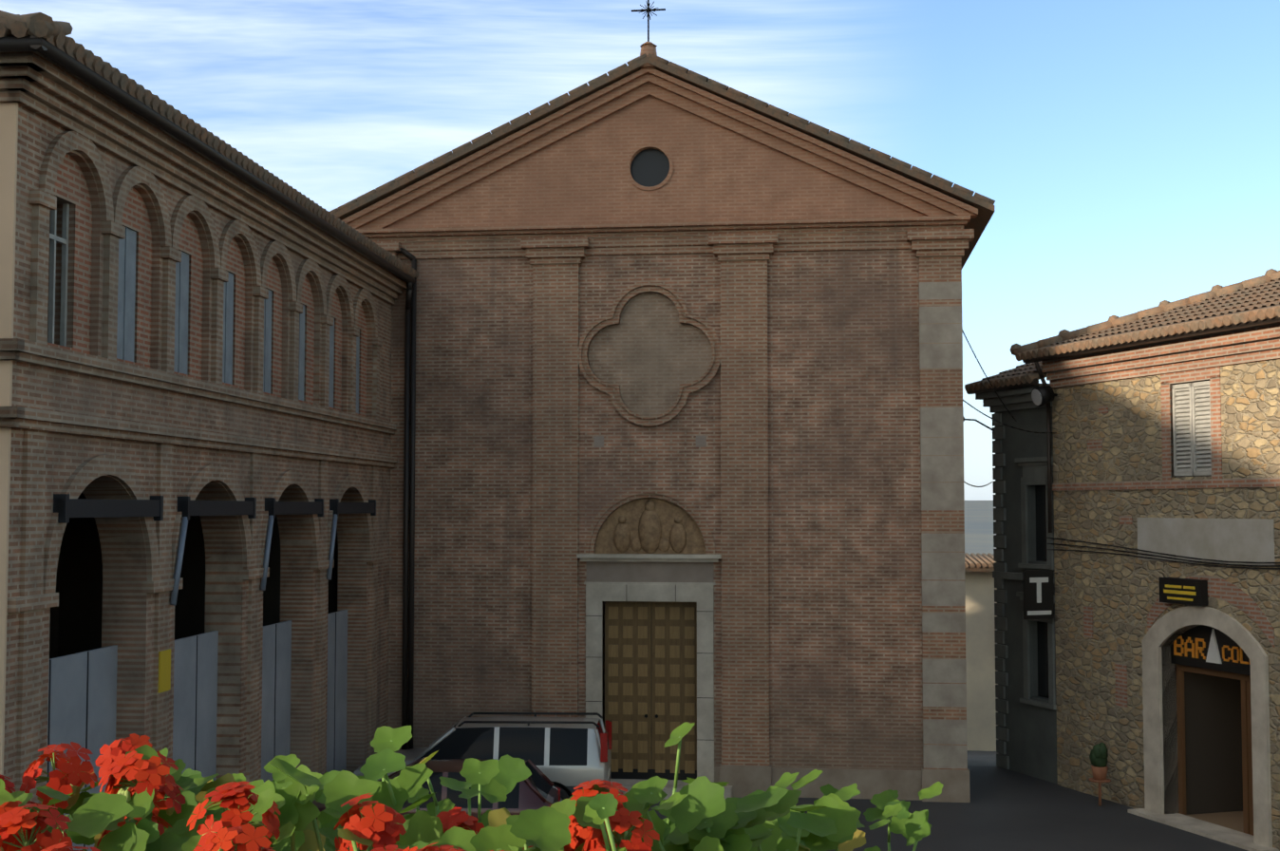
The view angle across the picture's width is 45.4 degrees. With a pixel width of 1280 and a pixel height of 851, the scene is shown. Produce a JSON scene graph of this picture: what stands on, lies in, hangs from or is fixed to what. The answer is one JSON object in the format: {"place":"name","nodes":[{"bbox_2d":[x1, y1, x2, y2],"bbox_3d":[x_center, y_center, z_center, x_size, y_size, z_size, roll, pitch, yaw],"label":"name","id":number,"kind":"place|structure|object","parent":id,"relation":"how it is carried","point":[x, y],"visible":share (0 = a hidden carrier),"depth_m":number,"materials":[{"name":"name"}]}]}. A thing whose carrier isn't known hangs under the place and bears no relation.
{"place":"outdoors","nodes":[
{"label":"outdoors","id":0,"kind":"place"},
{"bbox_2d":[0,35,414,749],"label":"gutter","id":1,"kind":"object","parent":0,"point":[59,56],"visible":0.79,"depth_m":21.70,"materials":[{"name":"grey"}]},
{"bbox_2d":[378,758,560,819],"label":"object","id":2,"kind":"object","parent":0,"point":[529,783],"visible":0.17,"depth_m":24.95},
{"bbox_2d":[0,722,943,850],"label":"geranium","id":3,"kind":"object","parent":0,"point":[772,818],"depth_m":2.03,"materials":[{"name":"green plant"}]},
{"bbox_2d":[0,776,627,850],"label":"flower buds","id":4,"kind":"object","parent":3,"relation":"attached to","point":[123,791],"visible":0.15,"depth_m":1.91,"materials":[{"name":"red plant"}]},
{"bbox_2d":[0,733,659,850],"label":"red geranium flowers","id":5,"kind":"object","parent":3,"relation":"attached to","point":[116,762],"visible":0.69,"depth_m":1.85,"materials":[{"name":"red plant"}]},
{"bbox_2d":[352,712,612,778],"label":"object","id":6,"kind":"object","parent":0,"point":[605,740],"visible":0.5,"depth_m":26.91,"materials":[{"name":"black metal"}]},
{"bbox_2d":[0,0,1279,500],"label":"sky","id":7,"kind":"structure","parent":0,"point":[1126,152],"materials":[{"name":"blue"}]},
{"bbox_2d":[585,584,714,740],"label":"stone joints","id":8,"kind":"object","parent":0,"point":[697,652],"visible":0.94,"depth_m":29.53,"materials":[{"name":"grey stone"}]},
{"bbox_2d":[386,94,924,799],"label":"church","id":9,"kind":"structure","parent":0,"point":[844,555],"depth_m":29.78,"materials":[{"name":"brown brick"}]},
{"bbox_2d":[395,247,416,749],"bbox_3d":[-4.925,1.768,30.224,0.941,10.715,0.220,0,-3,7],"label":"downspout","id":10,"kind":"object","parent":9,"relation":"attached to","point":[407,254],"visible":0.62,"depth_m":30.20,"materials":[{"name":"metal"}]},
{"bbox_2d":[578,143,720,554],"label":"brick moldings","id":11,"kind":"structure","parent":9,"relation":"attached to","point":[624,297],"depth_m":29.79,"materials":[{"name":"brown brick"}]},
{"bbox_2d":[587,292,712,416],"bbox_3d":[0.197,-1.392,29.972,2.454,2.454,0.055,0,-3,7],"label":"quatrefoil panel","id":12,"kind":"object","parent":9,"relation":"attached to","point":[649,353],"visible":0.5,"depth_m":29.94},
{"bbox_2d":[630,149,669,187],"bbox_3d":[0.212,-5.080,30.285,0.810,0.810,0.060,0,-3,7],"label":"round window","id":13,"kind":"structure","parent":9,"relation":"in","point":[649,167],"depth_m":30.26,"materials":[{"name":"grey glass"}]},
{"bbox_2d":[594,497,706,554],"bbox_3d":[0.197,1.956,29.791,2.190,1.095,0.314,0,-3,7],"label":"lunette relief","id":14,"kind":"object","parent":9,"relation":"attached to","point":[649,525],"visible":0.96,"depth_m":29.75},
{"bbox_2d":[604,601,696,770],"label":"door panels","id":15,"kind":"object","parent":9,"relation":"attached to","point":[650,679],"visible":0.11,"depth_m":29.85,"materials":[{"name":"brown wood"}]},
{"bbox_2d":[608,606,695,772],"bbox_3d":[0.222,5.150,29.827,1.690,3.200,0.025,0,-3,7],"label":"church door","id":16,"kind":"structure","parent":9,"relation":"attached to","point":[628,687],"depth_m":29.82,"materials":[{"name":"brown wood"}]},
{"bbox_2d":[610,714,696,780],"bbox_3d":[0.219,6.254,29.744,1.840,1.265,0.073,0,-3,7],"label":"door hardware","id":17,"kind":"object","parent":16,"relation":"attached to","point":[635,774],"visible":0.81,"depth_m":29.75,"materials":[{"name":"black metal"}]},
{"bbox_2d":[341,67,978,770],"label":"church trim","id":18,"kind":"structure","parent":9,"relation":"attached to","point":[936,236],"depth_m":29.66,"materials":[{"name":"brown brick"}]},
{"bbox_2d":[329,53,995,268],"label":"church roof","id":19,"kind":"structure","parent":9,"relation":"on","point":[984,205],"depth_m":29.82,"materials":[{"name":"brown tile"}]},
{"bbox_2d":[640,41,657,69],"bbox_3d":[0.165,-7.263,30.023,0.420,0.530,0.420,0,-3,7],"label":"pedestal","id":20,"kind":"object","parent":19,"relation":"on","point":[647,47],"visible":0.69,"depth_m":29.90,"materials":[{"name":"beige stone"}]},
{"bbox_2d":[631,0,665,41],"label":"cross","id":21,"kind":"object","parent":20,"relation":"on","point":[648,10],"visible":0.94,"depth_m":30.06,"materials":[{"name":"black metal"}]},
{"bbox_2d":[918,282,967,768],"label":"stone quoins","id":22,"kind":"object","parent":9,"relation":"attached to","point":[946,571],"visible":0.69,"depth_m":28.93,"materials":[{"name":"grey stone"}]},
{"bbox_2d":[963,416,994,431],"bbox_3d":[7.149,-0.032,33.366,0.180,0.375,1.339,3,-4,-39],"label":"street lamp","id":23,"kind":"object","parent":9,"relation":"attached to","point":[982,423],"visible":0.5,"depth_m":33.14,"materials":[{"name":"black metal"}]},
{"bbox_2d":[962,330,1056,487],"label":"wires","id":24,"kind":"object","parent":9,"relation":"attached to","point":[990,417],"visible":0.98,"depth_m":29.96,"materials":[{"name":"black metal"}]},
{"bbox_2d":[648,500,1248,850],"bbox_3d":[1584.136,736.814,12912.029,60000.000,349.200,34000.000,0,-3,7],"label":"ground","id":25,"kind":"structure","parent":0,"point":[1005,809],"depth_m":26.97,"materials":[{"name":"grey asphalt"}]},
{"bbox_2d":[3,104,391,803],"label":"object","id":26,"kind":"object","parent":25,"relation":"on","point":[104,600],"visible":0.46,"depth_m":21.78,"materials":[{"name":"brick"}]},
{"bbox_2d":[0,102,18,774],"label":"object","id":27,"kind":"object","parent":26,"relation":"attached to","point":[9,124],"visible":1,"depth_m":15.16,"materials":[{"name":"grey paint"}]},
{"bbox_2d":[0,51,47,427],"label":"trim","id":28,"kind":"structure","parent":26,"relation":"attached to","point":[5,93],"depth_m":15.08,"materials":[{"name":"brick"}]},
{"bbox_2d":[47,203,69,346],"bbox_3d":[-6.331,-1.656,16.472,0.050,1.590,0.620,0,-3,5],"label":"window frame","id":29,"kind":"object","parent":26,"relation":"attached to","point":[54,238],"visible":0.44,"depth_m":16.69,"materials":[{"name":"grey wood"}]},
{"bbox_2d":[0,51,406,808],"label":"trim","id":30,"kind":"structure","parent":26,"relation":"attached to","point":[87,118],"depth_m":19.02,"materials":[{"name":"brown brick"}]},
{"bbox_2d":[158,648,170,692],"bbox_3d":[-5.858,3.022,18.847,0.020,0.500,0.340,0,-3,5],"label":"sign","id":31,"kind":"object","parent":30,"relation":"attached to","point":[164,670],"visible":1,"depth_m":18.82,"materials":[{"name":"yellow metal"}]},
{"bbox_2d":[47,153,366,416],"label":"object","id":32,"kind":"object","parent":26,"relation":"attached to","point":[70,185],"visible":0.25,"depth_m":20.18,"materials":[{"name":"red brick"}]},
{"bbox_2d":[0,10,418,279],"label":"roof","id":33,"kind":"structure","parent":26,"relation":"on","point":[46,27],"depth_m":17.83,"materials":[{"name":"tile"}]},
{"bbox_2d":[46,493,376,847],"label":"beams","id":34,"kind":"structure","parent":26,"relation":"on","point":[65,507],"depth_m":19.65,"materials":[{"name":"grey metal"}]},
{"bbox_2d":[46,609,347,850],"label":"panels","id":35,"kind":"object","parent":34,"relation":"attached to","point":[68,681],"visible":0.41,"depth_m":21.05,"materials":[{"name":"grey wood"}]},
{"bbox_2d":[169,513,338,605],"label":"struts","id":36,"kind":"object","parent":34,"relation":"attached to","point":[179,558],"visible":1,"depth_m":22.43,"materials":[{"name":"blue"}]},
{"bbox_2d":[116,226,359,413],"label":"shutters","id":37,"kind":"object","parent":26,"relation":"on","point":[126,299],"visible":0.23,"depth_m":20.04,"materials":[{"name":"grey wood"}]},
{"bbox_2d":[312,758,558,824],"bbox_3d":[-3.464,6.000,24.365,4.240,1.260,1.680,0,-3,2],"label":"car","id":38,"kind":"object","parent":25,"relation":"on","point":[521,795],"visible":0.27,"depth_m":23.64,"materials":[{"name":"metal"}]},
{"bbox_2d":[353,715,611,795],"bbox_3d":[-2.810,6.011,27.483,4.500,1.470,1.770,0,-3,2],"label":"white car","id":39,"kind":"object","parent":25,"relation":"on","point":[566,757],"visible":0.38,"depth_m":26.72,"materials":[{"name":"white metal"}]},
{"bbox_2d":[553,783,570,801],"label":"suv wheels","id":40,"kind":"object","parent":39,"relation":"attached to","point":[564,794],"visible":0.04,"depth_m":26.53,"materials":[{"name":"black rubber"}]},
{"bbox_2d":[714,763,970,802],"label":"stone plinth","id":41,"kind":"structure","parent":25,"relation":"on","point":[743,781],"depth_m":28.93,"materials":[{"name":"grey stone"}]},
{"bbox_2d":[964,571,998,751],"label":"building wall","id":42,"kind":"structure","parent":25,"relation":"on","point":[981,684],"depth_m":54.16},
{"bbox_2d":[964,552,996,572],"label":"tiled roof","id":43,"kind":"structure","parent":42,"relation":"on","point":[978,562],"depth_m":54.23,"materials":[{"name":"tile"}]},
{"bbox_2d":[975,383,1056,769],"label":"dark trim","id":44,"kind":"structure","parent":25,"relation":"on","point":[1034,470],"depth_m":32.22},
{"bbox_2d":[994,406,1057,784],"bbox_3d":[12.268,5.276,32.952,8.980,12.000,2.259,1,-3,-17],"label":"facade","id":45,"kind":"object","parent":25,"relation":"on","point":[1031,745],"depth_m":31.70,"materials":[{"name":"grey paint"}]},
{"bbox_2d":[964,360,1046,392],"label":"dark roof","id":46,"kind":"structure","parent":45,"relation":"on","point":[1024,373],"depth_m":32.19,"materials":[{"name":"tile"}]},
{"bbox_2d":[966,377,1038,394],"bbox_3d":[7.563,-0.813,32.000,0.140,0.140,2.660,1,-3,-17],"label":"dark gutter","id":47,"kind":"object","parent":46,"relation":"attached to","point":[1035,382],"visible":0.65,"depth_m":31.69,"materials":[{"name":"grey"}]},
{"bbox_2d":[1088,765,1110,806],"bbox_3d":[8.510,6.670,28.298,0.400,0.720,0.380,1,-3,-17],"label":"plant pot stand","id":48,"kind":"object","parent":25,"relation":"on","point":[1099,773],"visible":0.94,"depth_m":28.22,"materials":[{"name":"orange ceramic"}]},
{"bbox_2d":[1089,742,1108,767],"bbox_3d":[8.515,6.133,28.336,0.334,0.498,0.407,1,-3,-17],"label":"potted shrub","id":49,"kind":"object","parent":48,"relation":"in","point":[1098,755],"visible":0.9,"depth_m":28.23,"materials":[{"name":"green plant"}]},
{"bbox_2d":[1052,357,1279,850],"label":"stone wall","id":50,"kind":"structure","parent":25,"relation":"on","point":[1120,593],"depth_m":28.02,"materials":[{"name":"beige stone"}]},
{"bbox_2d":[1022,569,1057,619],"bbox_3d":[7.962,3.357,30.381,0.800,0.960,0.040,1,-3,-17],"label":"sign","id":51,"kind":"object","parent":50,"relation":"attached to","point":[1030,603],"visible":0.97,"depth_m":30.34,"materials":[{"name":"black metal"}]},
{"bbox_2d":[1027,577,1051,615],"bbox_3d":[7.922,3.384,30.339,0.540,0.740,0.008,1,-3,-18],"label":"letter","id":52,"kind":"object","parent":51,"relation":"attached to","point":[1039,580],"visible":1,"depth_m":30.34,"materials":[{"name":"white plastic"}]},
{"bbox_2d":[1031,385,1057,406],"bbox_3d":[8.093,-0.589,30.495,0.514,0.436,0.400,1,-3,-17],"label":"street lamp","id":53,"kind":"object","parent":50,"relation":"attached to","point":[1047,394],"depth_m":30.36,"materials":[{"name":"black metal"}]},
{"bbox_2d":[1022,315,1279,532],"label":"gutter and downpipe","id":54,"kind":"object","parent":50,"relation":"attached to","point":[1208,329],"visible":0.69,"depth_m":28.59,"materials":[{"name":"brown metal"}]},
{"bbox_2d":[1041,321,1279,708],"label":"brick trim","id":55,"kind":"structure","parent":50,"relation":"attached to","point":[1203,357],"depth_m":26.95,"materials":[{"name":"red brick"}]},
{"bbox_2d":[1046,536,1279,569],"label":"cables","id":56,"kind":"object","parent":50,"relation":"attached to","point":[1166,556],"visible":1,"depth_m":27.14,"materials":[{"name":"black rubber"}]},
{"bbox_2d":[1171,380,1211,476],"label":"window shutters","id":57,"kind":"object","parent":50,"relation":"attached to","point":[1192,429],"visible":0.81,"depth_m":26.68,"materials":[{"name":"grey wood"}]},
{"bbox_2d":[1127,605,1279,850],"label":"stone door arch","id":58,"kind":"structure","parent":50,"relation":"attached to","point":[1162,630],"depth_m":26.29,"materials":[{"name":"grey stone"}]},
{"bbox_2d":[1158,577,1250,675],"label":"sign boards","id":59,"kind":"object","parent":50,"relation":"attached to","point":[1200,598],"visible":0.57,"depth_m":26.45,"materials":[{"name":"metal"}]},
{"bbox_2d":[1163,583,1195,601],"bbox_3d":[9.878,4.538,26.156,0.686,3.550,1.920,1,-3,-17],"label":"yellow bar","id":60,"kind":"object","parent":59,"relation":"attached to","point":[1179,592],"visible":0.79,"depth_m":26.62,"materials":[{"name":"yellow paint"}]},
{"bbox_2d":[1173,636,1250,664],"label":"bar letters","id":61,"kind":"object","parent":59,"relation":"attached to","point":[1185,649],"visible":0.9,"depth_m":26.67,"materials":[{"name":"orange plastic"}]},
{"bbox_2d":[1205,628,1222,663],"bbox_3d":[9.859,3.789,26.284,0.030,0.580,0.380,1,-3,-17],"label":"sign triangle emblem","id":62,"kind":"object","parent":59,"relation":"attached to","point":[1213,655],"visible":0.91,"depth_m":26.27,"materials":[{"name":"white metal"}]},
{"bbox_2d":[1137,517,1274,564],"bbox_3d":[9.697,1.985,26.351,0.056,0.770,3.600,1,-3,-18],"label":"blank wall panel","id":63,"kind":"object","parent":50,"relation":"attached to","point":[1241,539],"visible":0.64,"depth_m":26.14,"materials":[{"name":"grey paint"}]},
{"bbox_2d":[1176,663,1253,835],"bbox_3d":[10.013,5.558,26.218,0.080,2.720,2.400,1,-3,-17],"label":"door frame","id":64,"kind":"object","parent":50,"relation":"attached to","point":[1247,757],"visible":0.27,"depth_m":25.75,"materials":[{"name":"brown wood"}]},
{"bbox_2d":[1009,268,1279,361],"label":"bar roof","id":65,"kind":"structure","parent":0,"point":[1251,299],"depth_m":28.46,"materials":[{"name":"brown tile"}]},
{"bbox_2d":[1186,810,1243,832],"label":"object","id":66,"kind":"object","parent":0,"point":[1232,819],"visible":0.07,"depth_m":26.91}
]}

